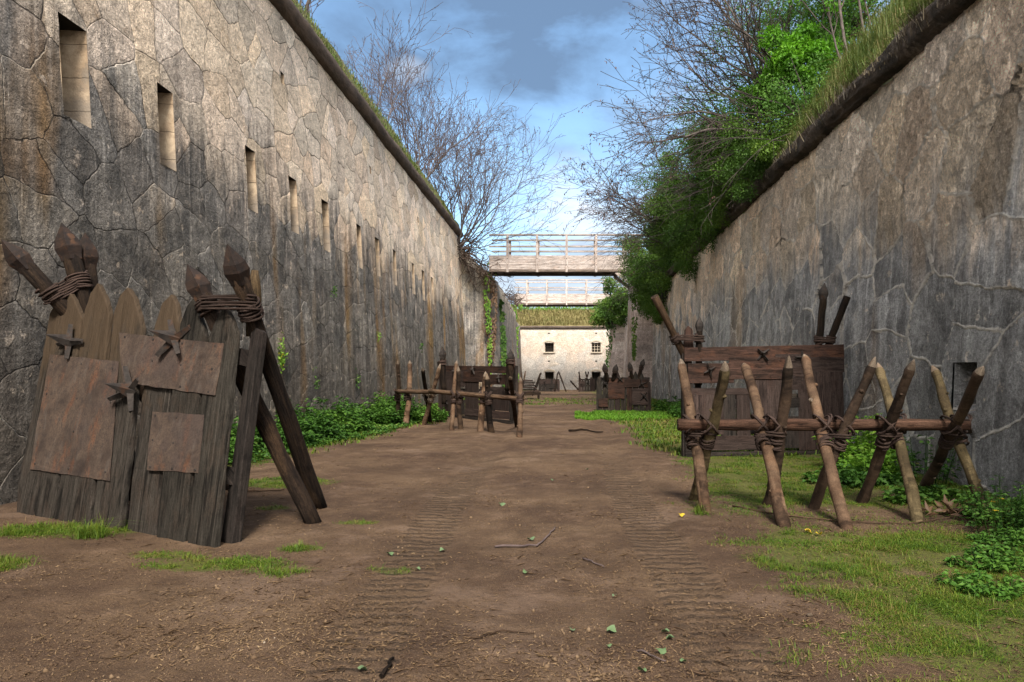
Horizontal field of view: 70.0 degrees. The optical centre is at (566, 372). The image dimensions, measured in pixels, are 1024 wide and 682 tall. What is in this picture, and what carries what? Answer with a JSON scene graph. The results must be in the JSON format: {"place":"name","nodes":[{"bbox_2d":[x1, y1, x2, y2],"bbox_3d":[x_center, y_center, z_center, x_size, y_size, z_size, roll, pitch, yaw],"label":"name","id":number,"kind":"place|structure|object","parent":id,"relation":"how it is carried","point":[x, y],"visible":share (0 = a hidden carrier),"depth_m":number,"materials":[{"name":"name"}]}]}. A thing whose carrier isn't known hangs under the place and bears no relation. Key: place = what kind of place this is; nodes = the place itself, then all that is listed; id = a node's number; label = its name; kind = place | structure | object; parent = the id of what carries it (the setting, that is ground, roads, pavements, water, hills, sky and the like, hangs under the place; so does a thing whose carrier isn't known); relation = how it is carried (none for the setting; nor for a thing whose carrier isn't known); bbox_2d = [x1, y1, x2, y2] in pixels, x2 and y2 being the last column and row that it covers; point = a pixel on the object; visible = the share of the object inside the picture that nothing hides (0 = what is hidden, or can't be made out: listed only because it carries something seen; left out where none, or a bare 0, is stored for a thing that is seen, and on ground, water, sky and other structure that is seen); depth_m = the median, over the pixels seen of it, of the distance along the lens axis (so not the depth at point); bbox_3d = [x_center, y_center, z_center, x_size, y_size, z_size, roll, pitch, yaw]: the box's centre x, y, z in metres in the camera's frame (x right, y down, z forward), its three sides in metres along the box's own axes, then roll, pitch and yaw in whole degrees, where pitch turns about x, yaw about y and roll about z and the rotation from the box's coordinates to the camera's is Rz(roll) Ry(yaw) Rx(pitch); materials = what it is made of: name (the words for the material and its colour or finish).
{"place":"outdoors","nodes":[
{"label":"outdoors","id":0,"kind":"place"},
{"bbox_2d":[271,0,460,228],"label":"earth bank","id":1,"kind":"structure","parent":0,"point":[374,109],"depth_m":26.00,"materials":[{"name":"green plant"}]},
{"bbox_2d":[342,12,440,125],"bbox_3d":[-8.478,-13.469,34.712,5.017,6.372,3.693,0,0,-33],"label":"bare tree","id":2,"kind":"object","parent":1,"relation":"on","point":[385,80],"visible":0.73,"depth_m":34.47,"materials":[{"name":"grey plant"}]},
{"bbox_2d":[329,1,520,179],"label":"bare tree","id":3,"kind":"object","parent":1,"relation":"on","point":[417,141],"visible":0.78,"depth_m":41.30,"materials":[{"name":"grey plant"}]},
{"bbox_2d":[361,50,575,253],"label":"bare tree","id":4,"kind":"object","parent":1,"relation":"on","point":[465,208],"visible":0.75,"depth_m":45.44,"materials":[{"name":"brown plant"}]},
{"bbox_2d":[457,218,498,286],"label":"tangled roots","id":5,"kind":"object","parent":4,"relation":"attached to","point":[467,253],"visible":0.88,"depth_m":46.03,"materials":[{"name":"plant"}]},
{"bbox_2d":[0,390,1023,681],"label":"ground","id":6,"kind":"structure","parent":0,"point":[480,540],"depth_m":5.34,"materials":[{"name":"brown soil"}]},
{"bbox_2d":[0,551,45,569],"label":"grass tuft","id":7,"kind":"object","parent":6,"relation":"on","point":[14,559],"visible":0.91,"depth_m":5.76,"materials":[{"name":"green plant"}]},
{"bbox_2d":[0,519,127,537],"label":"grass tuft","id":8,"kind":"object","parent":6,"relation":"on","point":[20,530],"visible":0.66,"depth_m":6.93,"materials":[{"name":"green plant"}]},
{"bbox_2d":[53,512,142,540],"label":"grass tuft","id":9,"kind":"object","parent":6,"relation":"on","point":[88,533],"visible":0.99,"depth_m":6.58,"materials":[{"name":"green plant"}]},
{"bbox_2d":[1,223,326,547],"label":"siege shield","id":10,"kind":"object","parent":6,"relation":"on","point":[174,476],"visible":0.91,"depth_m":7.16,"materials":[{"name":"brown wood"}]},
{"bbox_2d":[145,550,282,570],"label":"grass tuft","id":11,"kind":"object","parent":6,"relation":"on","point":[200,561],"visible":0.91,"depth_m":5.73,"materials":[{"name":"green plant"}]},
{"bbox_2d":[0,0,465,504],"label":"fortress wall","id":12,"kind":"structure","parent":6,"relation":"on","point":[152,149],"depth_m":14.12,"materials":[{"name":"stone"}]},
{"bbox_2d":[277,332,287,372],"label":"wall plant","id":13,"kind":"object","parent":12,"relation":"attached to","point":[281,359],"depth_m":16.40,"materials":[{"name":"green plant"}]},
{"bbox_2d":[227,433,260,465],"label":"nettle clump","id":14,"kind":"object","parent":6,"relation":"on","point":[232,447],"visible":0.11,"depth_m":12.69,"materials":[{"name":"green plant"}]},
{"bbox_2d":[230,416,281,448],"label":"nettle clump","id":15,"kind":"object","parent":6,"relation":"on","point":[257,433],"visible":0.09,"depth_m":13.68,"materials":[{"name":"green plant"}]},
{"bbox_2d":[226,562,323,578],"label":"grass tuft","id":16,"kind":"object","parent":6,"relation":"on","point":[274,571],"visible":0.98,"depth_m":5.46,"materials":[{"name":"green plant"}]},
{"bbox_2d":[255,427,319,446],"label":"nettle clump","id":17,"kind":"object","parent":6,"relation":"on","point":[308,437],"visible":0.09,"depth_m":14.67,"materials":[{"name":"green plant"}]},
{"bbox_2d":[275,399,333,438],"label":"nettle clump","id":18,"kind":"object","parent":6,"relation":"on","point":[307,424],"visible":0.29,"depth_m":15.66,"materials":[{"name":"green plant"}]},
{"bbox_2d":[228,418,420,462],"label":"ground cover","id":19,"kind":"object","parent":6,"relation":"on","point":[381,430],"visible":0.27,"depth_m":16.32,"materials":[{"name":"green plant"}]},
{"bbox_2d":[300,414,351,441],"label":"nettle clump","id":20,"kind":"object","parent":6,"relation":"on","point":[336,430],"visible":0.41,"depth_m":16.11,"materials":[{"name":"green plant"}]},
{"bbox_2d":[302,397,355,429],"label":"nettle clump","id":21,"kind":"object","parent":6,"relation":"on","point":[337,411],"visible":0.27,"depth_m":17.80,"materials":[{"name":"green plant"}]},
{"bbox_2d":[325,395,377,423],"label":"nettle clump","id":22,"kind":"object","parent":6,"relation":"on","point":[360,410],"visible":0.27,"depth_m":19.59,"materials":[{"name":"green plant"}]},
{"bbox_2d":[332,410,375,432],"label":"nettle clump","id":23,"kind":"object","parent":6,"relation":"on","point":[364,425],"visible":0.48,"depth_m":18.00,"materials":[{"name":"green plant"}]},
{"bbox_2d":[366,406,404,424],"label":"nettle clump","id":24,"kind":"object","parent":6,"relation":"on","point":[389,416],"visible":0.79,"depth_m":20.33,"materials":[{"name":"green plant"}]},
{"bbox_2d":[366,389,417,418],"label":"nettle clump","id":25,"kind":"object","parent":6,"relation":"on","point":[402,405],"visible":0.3,"depth_m":22.05,"materials":[{"name":"green plant"}]},
{"bbox_2d":[403,399,448,422],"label":"nettle clump","id":26,"kind":"object","parent":6,"relation":"on","point":[436,415],"visible":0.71,"depth_m":22.02,"materials":[{"name":"green plant"}]},
{"bbox_2d":[393,360,524,437],"bbox_3d":[-2.416,0.625,19.896,2.346,1.993,6.620,0,0,-42],"label":"stake barrier","id":27,"kind":"object","parent":6,"relation":"on","point":[485,396],"visible":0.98,"depth_m":19.13,"materials":[{"name":"brown wood"}]},
{"bbox_2d":[437,347,517,423],"bbox_3d":[-3.133,0.373,23.567,1.909,2.466,5.238,0,0,-37],"label":"siege shield","id":28,"kind":"object","parent":6,"relation":"on","point":[471,377],"visible":0.63,"depth_m":23.26,"materials":[{"name":"brown wood"}]},
{"bbox_2d":[460,249,521,388],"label":"wall return","id":29,"kind":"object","parent":6,"relation":"on","point":[476,338],"depth_m":47.61,"materials":[{"name":"stone"}]},
{"bbox_2d":[463,250,514,297],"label":"tangled roots","id":30,"kind":"object","parent":29,"relation":"attached to","point":[486,270],"visible":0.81,"depth_m":46.67,"materials":[{"name":"brown plant"}]},
{"bbox_2d":[483,262,495,373],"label":"ivy","id":31,"kind":"object","parent":29,"relation":"attached to","point":[488,326],"visible":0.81,"depth_m":47.10,"materials":[{"name":"green plant"}]},
{"bbox_2d":[482,266,497,386],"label":"hanging vine","id":32,"kind":"object","parent":29,"relation":"hanging from","point":[493,320],"visible":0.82,"depth_m":47.22,"materials":[{"name":"green plant"}]},
{"bbox_2d":[499,299,506,386],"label":"ivy","id":33,"kind":"object","parent":29,"relation":"attached to","point":[503,344],"visible":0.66,"depth_m":48.87,"materials":[{"name":"green plant"}]},
{"bbox_2d":[501,280,532,323],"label":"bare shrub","id":34,"kind":"object","parent":29,"relation":"attached to","point":[512,298],"visible":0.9,"depth_m":55.94,"materials":[{"name":"plant"}]},
{"bbox_2d":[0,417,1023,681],"bbox_3d":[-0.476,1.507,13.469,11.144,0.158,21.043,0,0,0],"label":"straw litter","id":35,"kind":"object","parent":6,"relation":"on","point":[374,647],"visible":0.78,"depth_m":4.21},
{"bbox_2d":[495,527,555,547],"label":"twig","id":36,"kind":"object","parent":6,"relation":"on","point":[508,545],"visible":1,"depth_m":6.26,"materials":[{"name":"wood"}]},
{"bbox_2d":[521,371,540,398],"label":"timber sled","id":37,"kind":"object","parent":6,"relation":"on","point":[532,392],"visible":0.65,"depth_m":42.86,"materials":[{"name":"brown wood"}]},
{"bbox_2d":[537,371,566,391],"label":"siege shield","id":38,"kind":"object","parent":6,"relation":"on","point":[552,385],"visible":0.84,"depth_m":69.25,"materials":[{"name":"brown wood"}]},
{"bbox_2d":[520,326,609,389],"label":"fortress wall","id":39,"kind":"structure","parent":6,"relation":"on","point":[568,353],"depth_m":78.00,"materials":[{"name":"stone"}]},
{"bbox_2d":[570,371,594,391],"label":"siege shield","id":40,"kind":"object","parent":6,"relation":"on","point":[585,385],"visible":0.98,"depth_m":69.26,"materials":[{"name":"brown wood"}]},
{"bbox_2d":[596,359,650,410],"bbox_3d":[2.193,0.513,28.095,2.120,2.104,0.564,0,0,6],"label":"siege shield","id":41,"kind":"object","parent":6,"relation":"on","point":[615,385],"visible":0.93,"depth_m":28.11,"materials":[{"name":"brown wood"}]},
{"bbox_2d":[608,285,652,394],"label":"wall return","id":42,"kind":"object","parent":6,"relation":"on","point":[621,357],"depth_m":46.21,"materials":[{"name":"stone"}]},
{"bbox_2d":[489,234,645,288],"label":"footbridge","id":43,"kind":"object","parent":42,"relation":"on","point":[539,265],"visible":0.67,"depth_m":46.46,"materials":[{"name":"wood"}]},
{"bbox_2d":[514,279,627,308],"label":"footbridge","id":44,"kind":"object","parent":42,"relation":"on","point":[559,300],"visible":0.65,"depth_m":68.96,"materials":[{"name":"wood"}]},
{"bbox_2d":[605,319,616,366],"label":"ivy","id":45,"kind":"object","parent":42,"relation":"attached to","point":[610,341],"visible":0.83,"depth_m":65.09,"materials":[{"name":"green plant"}]},
{"bbox_2d":[631,288,640,360],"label":"ivy","id":46,"kind":"object","parent":42,"relation":"attached to","point":[634,350],"visible":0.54,"depth_m":44.47,"materials":[{"name":"green plant"}]},
{"bbox_2d":[652,394,680,410],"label":"wall weed","id":47,"kind":"object","parent":6,"relation":"on","point":[660,405],"depth_m":28.30,"materials":[{"name":"green plant"}]},
{"bbox_2d":[664,402,680,416],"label":"wall weed","id":48,"kind":"object","parent":6,"relation":"on","point":[672,410],"depth_m":24.23,"materials":[{"name":"green plant"}]},
{"bbox_2d":[687,502,711,516],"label":"grass tuft","id":49,"kind":"object","parent":6,"relation":"on","point":[698,510],"visible":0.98,"depth_m":7.69,"materials":[{"name":"green plant"}]},
{"bbox_2d":[651,283,850,456],"bbox_3d":[3.247,-0.025,13.621,3.823,3.292,1.330,0,0,-10],"label":"siege shield","id":50,"kind":"object","parent":6,"relation":"on","point":[766,364],"visible":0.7,"depth_m":13.15,"materials":[{"name":"brown wood"}]},
{"bbox_2d":[677,354,989,530],"bbox_3d":[2.941,0.691,8.074,3.409,1.862,2.191,0,0,0],"label":"stake barrier","id":51,"kind":"object","parent":6,"relation":"on","point":[892,428],"visible":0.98,"depth_m":8.01,"materials":[{"name":"brown wood"}]},
{"bbox_2d":[651,0,1023,499],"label":"fortress wall","id":52,"kind":"structure","parent":6,"relation":"on","point":[893,208],"depth_m":11.22,"materials":[{"name":"stone"}]},
{"bbox_2d":[573,210,673,321],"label":"dark bush","id":53,"kind":"object","parent":52,"relation":"on","point":[653,282],"visible":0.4,"depth_m":38.51,"materials":[{"name":"green plant"}]},
{"bbox_2d":[627,259,663,324],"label":"dark bush","id":54,"kind":"object","parent":52,"relation":"attached to","point":[656,322],"visible":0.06,"depth_m":40.22,"materials":[{"name":"green plant"}]},
{"bbox_2d":[732,505,951,523],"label":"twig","id":55,"kind":"object","parent":6,"relation":"on","point":[836,520],"visible":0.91,"depth_m":7.38,"materials":[{"name":"brown wood"}]},
{"bbox_2d":[800,463,903,487],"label":"wall weed","id":56,"kind":"object","parent":6,"relation":"on","point":[857,475],"depth_m":9.75,"materials":[{"name":"green plant"}]},
{"bbox_2d":[813,413,895,464],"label":"wall weed","id":57,"kind":"object","parent":6,"relation":"on","point":[859,444],"depth_m":11.18,"materials":[{"name":"green plant"}]},
{"bbox_2d":[836,448,900,476],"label":"wall weed","id":58,"kind":"object","parent":6,"relation":"on","point":[863,458],"depth_m":10.29,"materials":[{"name":"green plant"}]},
{"bbox_2d":[889,434,961,484],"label":"wall weed","id":59,"kind":"object","parent":6,"relation":"on","point":[913,455],"depth_m":9.74,"materials":[{"name":"green plant"}]},
{"bbox_2d":[881,481,972,504],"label":"wall weed","id":60,"kind":"object","parent":6,"relation":"on","point":[941,491],"depth_m":8.51,"materials":[{"name":"green plant"}]},
{"bbox_2d":[922,495,990,520],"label":"withered leaves","id":61,"kind":"object","parent":6,"relation":"on","point":[955,511],"visible":0.62,"depth_m":7.68,"materials":[{"name":"brown plant"}]},
{"bbox_2d":[923,576,1023,609],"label":"grass tuft","id":62,"kind":"object","parent":6,"relation":"on","point":[966,597],"visible":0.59,"depth_m":4.75,"materials":[{"name":"green plant"}]},
{"bbox_2d":[935,568,1023,601],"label":"wall weed","id":63,"kind":"object","parent":6,"relation":"on","point":[984,590],"depth_m":4.93,"materials":[{"name":"green plant"}]},
{"bbox_2d":[943,542,1023,574],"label":"wall weed","id":64,"kind":"object","parent":6,"relation":"on","point":[997,558],"depth_m":5.58,"materials":[{"name":"green plant"}]},
{"bbox_2d":[952,485,1023,526],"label":"wall weed","id":65,"kind":"object","parent":6,"relation":"on","point":[963,504],"depth_m":7.31,"materials":[{"name":"green plant"}]},
{"bbox_2d":[964,525,1023,552],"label":"wall weed","id":66,"kind":"object","parent":6,"relation":"on","point":[1015,538],"depth_m":6.36,"materials":[{"name":"green plant"}]},
{"bbox_2d":[965,475,1023,535],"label":"wall weed","id":67,"kind":"object","parent":6,"relation":"on","point":[1019,520],"depth_m":6.78,"materials":[{"name":"green plant"}]},
{"bbox_2d":[0,450,1023,681],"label":"grass","id":68,"kind":"structure","parent":0,"point":[896,542],"depth_m":5.53,"materials":[{"name":"green plant"}]},
{"bbox_2d":[255,397,818,457],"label":"grass","id":69,"kind":"structure","parent":0,"point":[656,427],"depth_m":18.23,"materials":[{"name":"green plant"}]},
{"bbox_2d":[516,308,602,325],"bbox_3d":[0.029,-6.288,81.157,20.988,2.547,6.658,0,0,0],"label":"dry grass","id":70,"kind":"structure","parent":0,"point":[558,318],"depth_m":80.33,"materials":[{"name":"beige plant"}]},
{"bbox_2d":[298,0,887,309],"label":"sky","id":71,"kind":"structure","parent":0,"point":[558,50],"materials":[{"name":"blue"}]},
{"bbox_2d":[574,409,680,420],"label":"grass","id":72,"kind":"structure","parent":0,"point":[598,414],"depth_m":24.76,"materials":[{"name":"green plant"}]},
{"bbox_2d":[673,0,949,263],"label":"earth bank","id":73,"kind":"structure","parent":0,"point":[888,81],"depth_m":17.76,"materials":[{"name":"green plant"}]},
{"bbox_2d":[550,89,696,274],"bbox_3d":[2.792,-8.365,33.003,7.228,7.994,6.894,0,0,0],"label":"bare tree","id":74,"kind":"object","parent":73,"relation":"on","point":[619,208],"visible":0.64,"depth_m":32.67,"materials":[{"name":"grey plant"}]},
{"bbox_2d":[585,228,665,288],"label":"dark bush","id":75,"kind":"object","parent":73,"relation":"on","point":[627,247],"visible":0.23,"depth_m":42.56,"materials":[{"name":"green plant"}]},
{"bbox_2d":[601,254,655,309],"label":"dark bush","id":76,"kind":"object","parent":73,"relation":"on","point":[633,297],"visible":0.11,"depth_m":43.27,"materials":[{"name":"green plant"}]},
{"bbox_2d":[587,171,683,259],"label":"dark bush","id":77,"kind":"object","parent":73,"relation":"on","point":[647,247],"visible":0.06,"depth_m":35.89,"materials":[{"name":"green plant"}]},
{"bbox_2d":[586,162,715,282],"bbox_3d":[3.769,-6.373,31.096,6.803,5.338,6.698,0,0,41],"label":"dark bush","id":78,"kind":"object","parent":73,"relation":"on","point":[686,265],"visible":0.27,"depth_m":30.89,"materials":[{"name":"green plant"}]},
{"bbox_2d":[627,141,689,220],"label":"leafy bush","id":79,"kind":"object","parent":73,"relation":"on","point":[637,180],"visible":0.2,"depth_m":30.79,"materials":[{"name":"green plant"}]},
{"bbox_2d":[595,96,728,245],"bbox_3d":[4.153,-7.810,29.629,5.772,5.162,6.454,0,0,36],"label":"dark bush","id":80,"kind":"object","parent":73,"relation":"on","point":[668,192],"visible":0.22,"depth_m":29.37,"materials":[{"name":"green plant"}]},
{"bbox_2d":[603,130,732,253],"bbox_3d":[4.334,-6.221,25.873,6.199,3.884,6.127,0,0,0],"label":"dark bush","id":81,"kind":"object","parent":73,"relation":"on","point":[681,233],"visible":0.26,"depth_m":26.25,"materials":[{"name":"green plant"}]},
{"bbox_2d":[644,107,703,193],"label":"leafy bush","id":82,"kind":"object","parent":73,"relation":"on","point":[680,172],"visible":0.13,"depth_m":26.99,"materials":[{"name":"green plant"}]},
{"bbox_2d":[559,0,808,225],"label":"bare tree","id":83,"kind":"object","parent":73,"relation":"on","point":[738,26],"visible":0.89,"depth_m":20.25,"materials":[{"name":"grey plant"}]},
{"bbox_2d":[616,79,769,188],"bbox_3d":[3.797,-7.607,24.120,6.480,3.378,5.419,0,0,-40],"label":"dark bush","id":84,"kind":"object","parent":73,"relation":"on","point":[693,148],"visible":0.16,"depth_m":23.81,"materials":[{"name":"green plant"}]},
{"bbox_2d":[625,122,764,239],"bbox_3d":[4.306,-5.992,22.637,5.165,3.603,5.445,0,0,0],"label":"dark bush","id":85,"kind":"object","parent":73,"relation":"on","point":[722,204],"visible":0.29,"depth_m":22.69,"materials":[{"name":"green plant"}]},
{"bbox_2d":[660,68,788,177],"bbox_3d":[4.886,-7.909,22.971,4.013,3.395,4.011,0,0,-41],"label":"leafy bush","id":86,"kind":"object","parent":73,"relation":"on","point":[700,136],"visible":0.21,"depth_m":22.60,"materials":[{"name":"green plant"}]},
{"bbox_2d":[655,80,804,207],"bbox_3d":[4.845,-5.975,19.127,5.141,3.480,4.770,0,0,0],"label":"dark bush","id":87,"kind":"object","parent":73,"relation":"on","point":[761,153],"visible":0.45,"depth_m":19.17,"materials":[{"name":"green plant"}]},
{"bbox_2d":[683,63,800,174],"bbox_3d":[5.483,-7.409,21.605,4.234,3.269,3.786,0,0,0],"label":"leafy bush","id":88,"kind":"object","parent":73,"relation":"on","point":[730,106],"visible":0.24,"depth_m":20.91,"materials":[{"name":"green plant"}]},
{"bbox_2d":[736,81,787,118],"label":"bright shrub","id":89,"kind":"object","parent":73,"relation":"on","point":[755,89],"visible":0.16,"depth_m":21.16,"materials":[{"name":"green plant"}]},
{"bbox_2d":[695,0,841,108],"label":"leafy bush","id":90,"kind":"object","parent":73,"relation":"on","point":[755,59],"visible":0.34,"depth_m":21.80,"materials":[{"name":"green plant"}]},
{"bbox_2d":[729,0,836,53],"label":"leafy bush","id":91,"kind":"object","parent":73,"relation":"on","point":[777,14],"visible":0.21,"depth_m":22.70,"materials":[{"name":"green plant"}]},
{"bbox_2d":[748,51,836,146],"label":"leafy bush","id":92,"kind":"object","parent":73,"relation":"on","point":[789,101],"visible":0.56,"depth_m":18.38,"materials":[{"name":"green plant"}]},
{"bbox_2d":[755,19,843,89],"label":"bright shrub","id":93,"kind":"object","parent":73,"relation":"on","point":[799,43],"visible":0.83,"depth_m":19.18,"materials":[{"name":"green plant"}]},
{"bbox_2d":[787,0,847,61],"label":"leafy tree","id":94,"kind":"object","parent":73,"relation":"on","point":[836,8],"visible":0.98,"depth_m":18.93,"materials":[{"name":"grey plant"}]},
{"bbox_2d":[765,0,874,45],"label":"leafy bush","id":95,"kind":"object","parent":73,"relation":"on","point":[800,10],"visible":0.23,"depth_m":21.64,"materials":[{"name":"green plant"}]},
{"bbox_2d":[780,3,884,101],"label":"leafy bush","id":96,"kind":"object","parent":73,"relation":"on","point":[839,34],"visible":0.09,"depth_m":20.19,"materials":[{"name":"green plant"}]},
{"bbox_2d":[801,2,883,55],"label":"thicket","id":97,"kind":"object","parent":73,"relation":"on","point":[832,22],"visible":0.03,"depth_m":21.62,"materials":[{"name":"green plant"}]},
{"bbox_2d":[803,0,887,44],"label":"leafy bush","id":98,"kind":"object","parent":73,"relation":"on","point":[871,3],"visible":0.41,"depth_m":20.75,"materials":[{"name":"green plant"}]},
{"bbox_2d":[848,0,870,33],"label":"leafy tree","id":99,"kind":"object","parent":73,"relation":"on","point":[860,10],"visible":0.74,"depth_m":19.62,"materials":[{"name":"grey plant"}]},
{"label":"earth bank","id":100,"kind":"structure","parent":0,"visible":0},
{"bbox_2d":[588,294,626,328],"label":"dark bush","id":101,"kind":"object","parent":100,"relation":"on","point":[598,318],"visible":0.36,"depth_m":66.43,"materials":[{"name":"green plant"}]},
{"bbox_2d":[594,276,627,326],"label":"dark bush","id":102,"kind":"object","parent":100,"relation":"on","point":[615,308],"visible":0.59,"depth_m":61.44,"materials":[{"name":"green plant"}]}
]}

